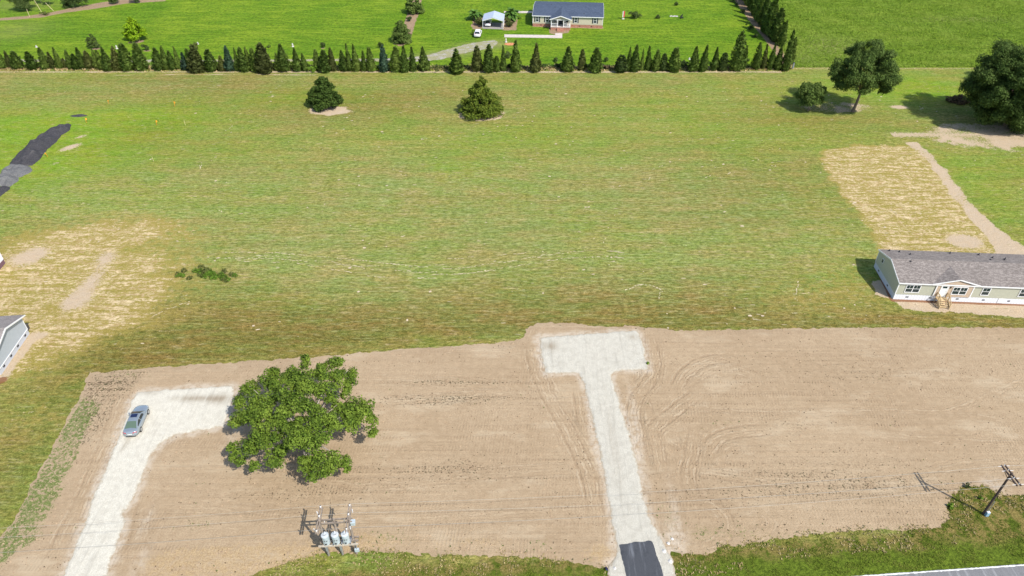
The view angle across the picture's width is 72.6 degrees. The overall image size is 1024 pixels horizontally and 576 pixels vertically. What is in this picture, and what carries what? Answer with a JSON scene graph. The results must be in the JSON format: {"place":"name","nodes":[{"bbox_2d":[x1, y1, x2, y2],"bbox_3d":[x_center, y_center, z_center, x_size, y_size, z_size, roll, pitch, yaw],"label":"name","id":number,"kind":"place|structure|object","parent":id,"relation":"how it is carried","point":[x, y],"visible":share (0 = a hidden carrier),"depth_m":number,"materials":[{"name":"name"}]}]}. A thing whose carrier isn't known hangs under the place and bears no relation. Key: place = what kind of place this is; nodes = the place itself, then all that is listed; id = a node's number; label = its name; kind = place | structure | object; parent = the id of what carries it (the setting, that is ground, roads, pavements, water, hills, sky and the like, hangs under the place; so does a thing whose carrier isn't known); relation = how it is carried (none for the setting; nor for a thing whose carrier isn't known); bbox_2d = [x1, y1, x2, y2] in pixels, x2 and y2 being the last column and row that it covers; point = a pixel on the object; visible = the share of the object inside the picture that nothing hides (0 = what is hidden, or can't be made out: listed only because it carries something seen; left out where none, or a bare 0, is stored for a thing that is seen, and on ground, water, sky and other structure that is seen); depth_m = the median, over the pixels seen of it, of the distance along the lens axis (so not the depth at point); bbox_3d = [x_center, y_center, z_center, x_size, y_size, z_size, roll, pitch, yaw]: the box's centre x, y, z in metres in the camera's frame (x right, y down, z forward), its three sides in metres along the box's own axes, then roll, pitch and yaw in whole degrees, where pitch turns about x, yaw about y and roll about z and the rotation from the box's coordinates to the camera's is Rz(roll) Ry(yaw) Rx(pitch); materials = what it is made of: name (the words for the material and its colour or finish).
{"place":"outdoors","nodes":[
{"label":"outdoors","id":0,"kind":"place"},
{"bbox_2d":[0,315,29,374],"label":"grey house","id":1,"kind":"structure","parent":0,"point":[14,332],"depth_m":95.50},
{"bbox_2d":[63,385,233,575],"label":"gravel driveway","id":2,"kind":"structure","parent":0,"point":[173,412],"depth_m":82.22,"materials":[{"name":"white gravel"}]},
{"bbox_2d":[123,405,149,436],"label":"sedan","id":3,"kind":"object","parent":2,"relation":"on","point":[135,421],"visible":1,"depth_m":84.87,"materials":[{"name":"silver metal"}]},
{"bbox_2d":[22,40,497,61],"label":"gravel lane","id":4,"kind":"structure","parent":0,"point":[444,54],"depth_m":192.26,"materials":[{"name":"grey gravel"}]},
{"bbox_2d":[0,0,791,65],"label":"lawn","id":5,"kind":"structure","parent":0,"point":[306,28],"depth_m":208.23,"materials":[{"name":"green plant"}]},
{"bbox_2d":[6,0,35,10],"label":"shrub","id":6,"kind":"object","parent":5,"relation":"on","point":[24,4],"visible":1,"depth_m":219.95,"materials":[{"name":"green plant"}]},
{"bbox_2d":[121,16,148,42],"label":"lime tree","id":7,"kind":"object","parent":5,"relation":"on","point":[131,31],"visible":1,"depth_m":196.91,"materials":[{"name":"green plant"}]},
{"bbox_2d":[391,20,411,44],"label":"shade tree","id":8,"kind":"object","parent":5,"relation":"on","point":[401,33],"visible":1,"depth_m":195.85,"materials":[{"name":"green plant"}]},
{"bbox_2d":[405,0,424,13],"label":"shade tree","id":9,"kind":"object","parent":5,"relation":"on","point":[416,6],"visible":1,"depth_m":217.71,"materials":[{"name":"green plant"}]},
{"bbox_2d":[482,22,502,28],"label":"carport slab","id":10,"kind":"structure","parent":5,"relation":"on","point":[496,26],"depth_m":209.45,"materials":[{"name":"grey concrete"}]},
{"bbox_2d":[482,11,504,26],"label":"carport","id":11,"kind":"object","parent":10,"relation":"on","point":[495,15],"visible":1,"depth_m":208.59,"materials":[{"name":"white metal"}]},
{"bbox_2d":[503,7,519,21],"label":"banana palm","id":12,"kind":"object","parent":5,"relation":"on","point":[510,13],"visible":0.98,"depth_m":213.17,"materials":[{"name":"green plant"}]},
{"bbox_2d":[504,33,561,37],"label":"walkway","id":13,"kind":"structure","parent":5,"relation":"on","point":[557,35],"depth_m":202.09,"materials":[{"name":"concrete"}]},
{"bbox_2d":[152,127,814,316],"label":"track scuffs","id":14,"kind":"object","parent":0,"point":[425,266],"visible":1,"depth_m":113.01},
{"bbox_2d":[2,325,1011,571],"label":"seedlings","id":15,"kind":"object","parent":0,"point":[385,493],"visible":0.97,"depth_m":76.30,"materials":[{"name":"green plant"}]},
{"bbox_2d":[0,44,1023,575],"bbox_3d":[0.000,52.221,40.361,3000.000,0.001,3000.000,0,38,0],"label":"ground","id":16,"kind":"structure","parent":0,"point":[636,184],"depth_m":123.65,"materials":[{"name":"green plant"}]},
{"bbox_2d":[0,173,18,186],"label":"gravel heap","id":17,"kind":"object","parent":16,"relation":"on","point":[7,180],"visible":1,"depth_m":133.87,"materials":[{"name":"grey gravel"}]},
{"bbox_2d":[0,164,31,176],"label":"gravel heap","id":18,"kind":"object","parent":16,"relation":"on","point":[18,170],"visible":0.96,"depth_m":137.10,"materials":[{"name":"grey gravel"}]},
{"bbox_2d":[8,50,24,69],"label":"cypress tree","id":19,"kind":"object","parent":16,"relation":"on","point":[16,61],"visible":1,"depth_m":180.52,"materials":[{"name":"green plant"}]},
{"bbox_2d":[23,51,39,69],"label":"cypress tree","id":20,"kind":"object","parent":16,"relation":"on","point":[31,63],"visible":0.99,"depth_m":180.36,"materials":[{"name":"green plant"}]},
{"bbox_2d":[9,123,70,165],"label":"millings heap","id":21,"kind":"object","parent":16,"relation":"on","point":[32,152],"visible":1,"depth_m":144.75,"materials":[{"name":"asphalt"}]},
{"bbox_2d":[37,47,49,69],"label":"cypress tree","id":22,"kind":"object","parent":16,"relation":"on","point":[43,62],"visible":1,"depth_m":180.15,"materials":[{"name":"green plant"}]},
{"bbox_2d":[52,47,62,68],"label":"cypress tree","id":23,"kind":"object","parent":16,"relation":"on","point":[58,64],"visible":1,"depth_m":180.51,"materials":[{"name":"green plant"}]},
{"bbox_2d":[82,50,92,68],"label":"cypress tree","id":24,"kind":"object","parent":16,"relation":"on","point":[87,61],"visible":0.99,"depth_m":180.59,"materials":[{"name":"green plant"}]},
{"bbox_2d":[99,46,113,71],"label":"cypress tree","id":25,"kind":"object","parent":16,"relation":"on","point":[106,62],"visible":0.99,"depth_m":178.87,"materials":[{"name":"green plant"}]},
{"bbox_2d":[110,45,122,70],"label":"cypress tree","id":26,"kind":"object","parent":16,"relation":"on","point":[114,59],"visible":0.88,"depth_m":179.06,"materials":[{"name":"green plant"}]},
{"bbox_2d":[117,42,135,70],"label":"cypress tree","id":27,"kind":"object","parent":16,"relation":"on","point":[125,62],"visible":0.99,"depth_m":178.69,"materials":[{"name":"green plant"}]},
{"bbox_2d":[131,42,149,70],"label":"cypress tree","id":28,"kind":"object","parent":16,"relation":"on","point":[140,61],"visible":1,"depth_m":179.04,"materials":[{"name":"green plant"}]},
{"bbox_2d":[151,47,163,70],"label":"cypress tree","id":29,"kind":"object","parent":16,"relation":"on","point":[157,63],"visible":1,"depth_m":179.28,"materials":[{"name":"green plant"}]},
{"bbox_2d":[186,44,205,73],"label":"cypress tree","id":30,"kind":"object","parent":16,"relation":"on","point":[195,63],"visible":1,"depth_m":177.64,"materials":[{"name":"green plant"}]},
{"bbox_2d":[174,264,237,281],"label":"weed patch","id":31,"kind":"object","parent":16,"relation":"on","point":[202,272],"visible":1,"depth_m":110.03,"materials":[{"name":"green plant"}]},
{"bbox_2d":[203,48,217,71],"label":"cypress tree","id":32,"kind":"object","parent":16,"relation":"on","point":[210,62],"visible":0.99,"depth_m":178.76,"materials":[{"name":"green plant"}]},
{"bbox_2d":[223,45,234,70],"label":"cypress tree","id":33,"kind":"object","parent":16,"relation":"on","point":[228,64],"visible":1,"depth_m":178.81,"materials":[{"name":"blue plant"}]},
{"bbox_2d":[235,46,250,72],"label":"cypress tree","id":34,"kind":"object","parent":16,"relation":"on","point":[243,66],"visible":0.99,"depth_m":178.46,"materials":[{"name":"green plant"}]},
{"bbox_2d":[248,48,257,71],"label":"cypress tree","id":35,"kind":"object","parent":16,"relation":"on","point":[251,58],"visible":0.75,"depth_m":178.21,"materials":[{"name":"green plant"}]},
{"bbox_2d":[253,42,273,73],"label":"cypress tree","id":36,"kind":"object","parent":16,"relation":"on","point":[264,62],"visible":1,"depth_m":177.12,"materials":[{"name":"green plant"}]},
{"bbox_2d":[276,43,291,71],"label":"cypress tree","id":37,"kind":"object","parent":16,"relation":"on","point":[284,63],"visible":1,"depth_m":178.57,"materials":[{"name":"green plant"}]},
{"bbox_2d":[291,48,302,71],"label":"cypress tree","id":38,"kind":"object","parent":16,"relation":"on","point":[296,64],"visible":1,"depth_m":178.87,"materials":[{"name":"green plant"}]},
{"bbox_2d":[305,76,343,111],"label":"magnolia tree","id":39,"kind":"object","parent":16,"relation":"on","point":[322,95],"visible":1,"depth_m":159.33,"materials":[{"name":"green plant"}]},
{"bbox_2d":[317,49,331,72],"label":"cypress tree","id":40,"kind":"object","parent":16,"relation":"on","point":[323,65],"visible":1,"depth_m":178.14,"materials":[{"name":"green plant"}]},
{"bbox_2d":[327,47,336,70],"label":"cypress tree","id":41,"kind":"object","parent":16,"relation":"on","point":[332,63],"visible":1,"depth_m":178.90,"materials":[{"name":"green plant"}]},
{"bbox_2d":[337,50,347,71],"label":"cypress tree","id":42,"kind":"object","parent":16,"relation":"on","point":[342,62],"visible":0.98,"depth_m":178.85,"materials":[{"name":"green plant"}]},
{"bbox_2d":[351,43,361,71],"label":"cypress tree","id":43,"kind":"object","parent":16,"relation":"on","point":[355,64],"visible":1,"depth_m":178.67,"materials":[{"name":"green plant"}]},
{"bbox_2d":[365,46,376,71],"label":"cypress tree","id":44,"kind":"object","parent":16,"relation":"on","point":[370,62],"visible":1,"depth_m":178.60,"materials":[{"name":"green plant"}]},
{"bbox_2d":[377,44,389,72],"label":"cypress tree","id":45,"kind":"object","parent":16,"relation":"on","point":[383,64],"visible":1,"depth_m":178.31,"materials":[{"name":"blue plant"}]},
{"bbox_2d":[388,46,401,71],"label":"cypress tree","id":46,"kind":"object","parent":16,"relation":"on","point":[394,62],"visible":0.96,"depth_m":178.25,"materials":[{"name":"green plant"}]},
{"bbox_2d":[0,63,791,72],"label":"hedge weeds","id":47,"kind":"object","parent":16,"relation":"on","point":[57,69],"visible":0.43,"depth_m":181.36,"materials":[{"name":"green plant"}]},
{"bbox_2d":[399,45,410,72],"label":"cypress tree","id":48,"kind":"object","parent":16,"relation":"on","point":[404,63],"visible":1,"depth_m":177.99,"materials":[{"name":"green plant"}]},
{"bbox_2d":[408,46,417,71],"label":"cypress tree","id":49,"kind":"object","parent":16,"relation":"on","point":[412,63],"visible":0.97,"depth_m":178.78,"materials":[{"name":"green plant"}]},
{"bbox_2d":[418,46,430,70],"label":"cypress tree","id":50,"kind":"object","parent":16,"relation":"on","point":[424,63],"visible":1,"depth_m":179.09,"materials":[{"name":"green plant"}]},
{"bbox_2d":[448,48,464,74],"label":"cypress tree","id":51,"kind":"object","parent":16,"relation":"on","point":[456,65],"visible":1,"depth_m":177.29,"materials":[{"name":"green plant"}]},
{"bbox_2d":[470,45,482,71],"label":"cypress tree","id":52,"kind":"object","parent":16,"relation":"on","point":[476,65],"visible":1,"depth_m":178.51,"materials":[{"name":"green plant"}]},
{"bbox_2d":[458,75,503,120],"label":"evergreen tree","id":53,"kind":"object","parent":16,"relation":"on","point":[481,100],"visible":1,"depth_m":155.90,"materials":[{"name":"green plant"}]},
{"bbox_2d":[482,44,495,73],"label":"cypress tree","id":54,"kind":"object","parent":16,"relation":"on","point":[488,61],"visible":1,"depth_m":177.65,"materials":[{"name":"green plant"}]},
{"bbox_2d":[44,89,936,329],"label":"bare spots","id":55,"kind":"object","parent":16,"relation":"on","point":[531,203],"visible":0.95,"depth_m":125.72,"materials":[{"name":"brown soil"}]},
{"bbox_2d":[2,81,1023,343],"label":"clippings","id":56,"kind":"object","parent":16,"relation":"on","point":[530,159],"visible":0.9,"depth_m":130.35,"materials":[{"name":"plant"}]},
{"bbox_2d":[510,40,521,72],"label":"cypress tree","id":57,"kind":"object","parent":16,"relation":"on","point":[515,64],"visible":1,"depth_m":177.88,"materials":[{"name":"green plant"}]},
{"bbox_2d":[529,42,541,72],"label":"cypress tree","id":58,"kind":"object","parent":16,"relation":"on","point":[535,64],"visible":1,"depth_m":178.22,"materials":[{"name":"green plant"}]},
{"bbox_2d":[560,46,575,71],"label":"cypress tree","id":59,"kind":"object","parent":16,"relation":"on","point":[567,64],"visible":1,"depth_m":178.57,"materials":[{"name":"green plant"}]},
{"bbox_2d":[577,49,586,69],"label":"cypress tree","id":60,"kind":"object","parent":16,"relation":"on","point":[582,65],"visible":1,"depth_m":179.63,"materials":[{"name":"green plant"}]},
{"bbox_2d":[587,47,602,73],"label":"cypress tree","id":61,"kind":"object","parent":16,"relation":"on","point":[595,65],"visible":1,"depth_m":177.86,"materials":[{"name":"green plant"}]},
{"bbox_2d":[613,54,628,72],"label":"cypress tree","id":62,"kind":"object","parent":16,"relation":"on","point":[620,66],"visible":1,"depth_m":178.41,"materials":[{"name":"green plant"}]},
{"bbox_2d":[629,45,640,71],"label":"cypress tree","id":63,"kind":"object","parent":16,"relation":"on","point":[635,65],"visible":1,"depth_m":178.34,"materials":[{"name":"green plant"}]},
{"bbox_2d":[252,484,1023,575],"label":"verge grass","id":64,"kind":"structure","parent":16,"relation":"on","point":[821,563],"depth_m":71.89,"materials":[{"name":"green plant"}]},
{"bbox_2d":[651,49,660,71],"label":"cypress tree","id":65,"kind":"object","parent":16,"relation":"on","point":[656,62],"visible":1,"depth_m":178.80,"materials":[{"name":"green plant"}]},
{"bbox_2d":[666,47,681,72],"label":"cypress tree","id":66,"kind":"object","parent":16,"relation":"on","point":[674,63],"visible":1,"depth_m":178.23,"materials":[{"name":"green plant"}]},
{"bbox_2d":[687,46,699,71],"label":"cypress tree","id":67,"kind":"object","parent":16,"relation":"on","point":[693,64],"visible":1,"depth_m":178.60,"materials":[{"name":"green plant"}]},
{"bbox_2d":[698,44,708,72],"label":"cypress tree","id":68,"kind":"object","parent":16,"relation":"on","point":[703,63],"visible":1,"depth_m":178.45,"materials":[{"name":"green plant"}]},
{"bbox_2d":[710,46,719,70],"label":"cypress tree","id":69,"kind":"object","parent":16,"relation":"on","point":[714,64],"visible":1,"depth_m":179.51,"materials":[{"name":"green plant"}]},
{"bbox_2d":[719,52,728,70],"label":"cypress tree","id":70,"kind":"object","parent":16,"relation":"on","point":[723,65],"visible":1,"depth_m":179.32,"materials":[{"name":"green plant"}]},
{"bbox_2d":[727,30,747,71],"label":"cypress tree","id":71,"kind":"object","parent":16,"relation":"on","point":[737,60],"visible":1,"depth_m":177.82,"materials":[{"name":"green plant"}]},
{"bbox_2d":[750,42,762,69],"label":"cypress tree","id":72,"kind":"object","parent":16,"relation":"on","point":[756,60],"visible":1,"depth_m":179.63,"materials":[{"name":"green plant"}]},
{"bbox_2d":[758,0,770,25],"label":"cypress tree","id":73,"kind":"object","parent":16,"relation":"on","point":[766,4],"visible":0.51,"depth_m":206.59,"materials":[{"name":"green plant"}]},
{"bbox_2d":[760,0,779,33],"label":"cypress tree","id":74,"kind":"object","parent":16,"relation":"on","point":[765,20],"visible":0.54,"depth_m":201.43,"materials":[{"name":"green plant"}]},
{"bbox_2d":[766,42,776,69],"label":"cypress tree","id":75,"kind":"object","parent":16,"relation":"on","point":[770,61],"visible":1,"depth_m":179.96,"materials":[{"name":"green plant"}]},
{"bbox_2d":[765,4,779,35],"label":"cypress tree","id":76,"kind":"object","parent":16,"relation":"on","point":[773,16],"visible":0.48,"depth_m":198.90,"materials":[{"name":"green plant"}]},
{"bbox_2d":[768,7,786,42],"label":"cypress tree","id":77,"kind":"object","parent":16,"relation":"on","point":[776,29],"visible":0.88,"depth_m":195.51,"materials":[{"name":"green plant"}]},
{"bbox_2d":[773,43,782,69],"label":"cypress tree","id":78,"kind":"object","parent":16,"relation":"on","point":[778,62],"visible":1,"depth_m":179.55,"materials":[{"name":"green plant"}]},
{"bbox_2d":[777,20,788,45],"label":"cypress tree","id":79,"kind":"object","parent":16,"relation":"on","point":[782,37],"visible":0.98,"depth_m":194.08,"materials":[{"name":"green plant"}]},
{"bbox_2d":[781,29,794,70],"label":"cypress tree","id":80,"kind":"object","parent":16,"relation":"on","point":[787,60],"visible":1,"depth_m":178.02,"materials":[{"name":"green plant"}]},
{"bbox_2d":[794,81,827,110],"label":"shade tree","id":81,"kind":"object","parent":16,"relation":"on","point":[808,95],"visible":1,"depth_m":157.35,"materials":[{"name":"green plant"}]},
{"bbox_2d":[827,38,902,111],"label":"shade tree","id":82,"kind":"object","parent":16,"relation":"on","point":[883,69],"visible":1,"depth_m":151.62,"materials":[{"name":"green plant"}]},
{"bbox_2d":[945,94,969,104],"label":"brush heap","id":83,"kind":"object","parent":16,"relation":"on","point":[959,99],"visible":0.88,"depth_m":163.88,"materials":[{"name":"black plant"}]},
{"bbox_2d":[957,38,1023,133],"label":"shade tree","id":84,"kind":"object","parent":16,"relation":"on","point":[992,86],"visible":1,"depth_m":146.48,"materials":[{"name":"green plant"}]},
{"bbox_2d":[982,464,1023,516],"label":"utility pole","id":85,"kind":"object","parent":16,"relation":"on","point":[985,513],"visible":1,"depth_m":72.16,"materials":[{"name":"wood"}]},
{"bbox_2d":[358,466,997,503],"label":"power line","id":86,"kind":"object","parent":85,"relation":"attached to","point":[672,490],"visible":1,"depth_m":71.25,"materials":[{"name":"metal"}]},
{"bbox_2d":[349,485,1007,527],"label":"power line","id":87,"kind":"object","parent":85,"relation":"attached to","point":[681,511],"visible":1,"depth_m":69.29,"materials":[{"name":"metal"}]},
{"bbox_2d":[364,479,1000,512],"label":"power line","id":88,"kind":"object","parent":85,"relation":"attached to","point":[674,501],"visible":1,"depth_m":70.22,"materials":[{"name":"metal"}]},
{"bbox_2d":[0,322,1023,575],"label":"bare soil","id":89,"kind":"structure","parent":0,"point":[828,418],"depth_m":82.48,"materials":[{"name":"brown soil"}]},
{"bbox_2d":[225,354,378,482],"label":"oak tree","id":90,"kind":"object","parent":89,"relation":"on","point":[300,434],"visible":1,"depth_m":77.36,"materials":[{"name":"green plant"}]},
{"bbox_2d":[314,503,359,555],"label":"transformer rack","id":91,"kind":"object","parent":89,"relation":"on","point":[336,541],"visible":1,"depth_m":69.35,"materials":[{"name":"metal"}]},
{"bbox_2d":[0,325,1022,575],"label":"clods","id":92,"kind":"object","parent":89,"relation":"on","point":[556,445],"visible":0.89,"depth_m":83.21,"materials":[{"name":"soil"}]},
{"bbox_2d":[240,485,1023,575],"bbox_3d":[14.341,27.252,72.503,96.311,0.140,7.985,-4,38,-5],"label":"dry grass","id":93,"kind":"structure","parent":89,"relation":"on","point":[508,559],"depth_m":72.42,"materials":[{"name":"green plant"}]},
{"bbox_2d":[2,328,1023,574],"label":"clods","id":94,"kind":"object","parent":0,"point":[548,462],"visible":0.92,"depth_m":82.92,"materials":[{"name":"brown soil"}]},
{"bbox_2d":[532,1,603,31],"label":"ranch house","id":95,"kind":"structure","parent":0,"point":[559,16],"depth_m":208.62,"materials":[{"name":"beige"}]},
{"bbox_2d":[539,331,675,575],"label":"gravel driveway","id":96,"kind":"structure","parent":0,"point":[595,361],"depth_m":86.98,"materials":[{"name":"white gravel"}]},
{"bbox_2d":[619,540,662,575],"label":"asphalt apron","id":97,"kind":"object","parent":96,"relation":"on","point":[639,558],"visible":1,"depth_m":71.58,"materials":[{"name":"grey asphalt"}]},
{"bbox_2d":[771,0,1023,67],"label":"meadow","id":98,"kind":"structure","parent":0,"point":[889,36],"depth_m":205.94,"materials":[{"name":"green plant"}]},
{"bbox_2d":[861,564,1023,575],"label":"road","id":99,"kind":"structure","parent":0,"point":[1011,571],"depth_m":70.56,"materials":[{"name":"grey asphalt"}]},
{"bbox_2d":[863,564,1023,575],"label":"edge line","id":100,"kind":"object","parent":99,"relation":"on","point":[946,570],"visible":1,"depth_m":70.72,"materials":[{"name":"paint"}]},
{"bbox_2d":[933,292,951,309],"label":"wooden steps","id":101,"kind":"structure","parent":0,"point":[939,298],"depth_m":103.96,"materials":[{"name":"brown wood"}]},
{"bbox_2d":[874,249,1023,303],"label":"ranch house","id":102,"kind":"structure","parent":0,"point":[956,276],"depth_m":104.78,"materials":[{"name":"grey"}]},
{"bbox_2d":[904,285,921,292],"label":"window","id":103,"kind":"structure","parent":102,"relation":"in","point":[909,288],"depth_m":104.29,"materials":[{"name":"white glass"}]},
{"bbox_2d":[950,287,968,294],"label":"window","id":104,"kind":"structure","parent":102,"relation":"in","point":[956,290],"depth_m":103.83,"materials":[{"name":"white glass"}]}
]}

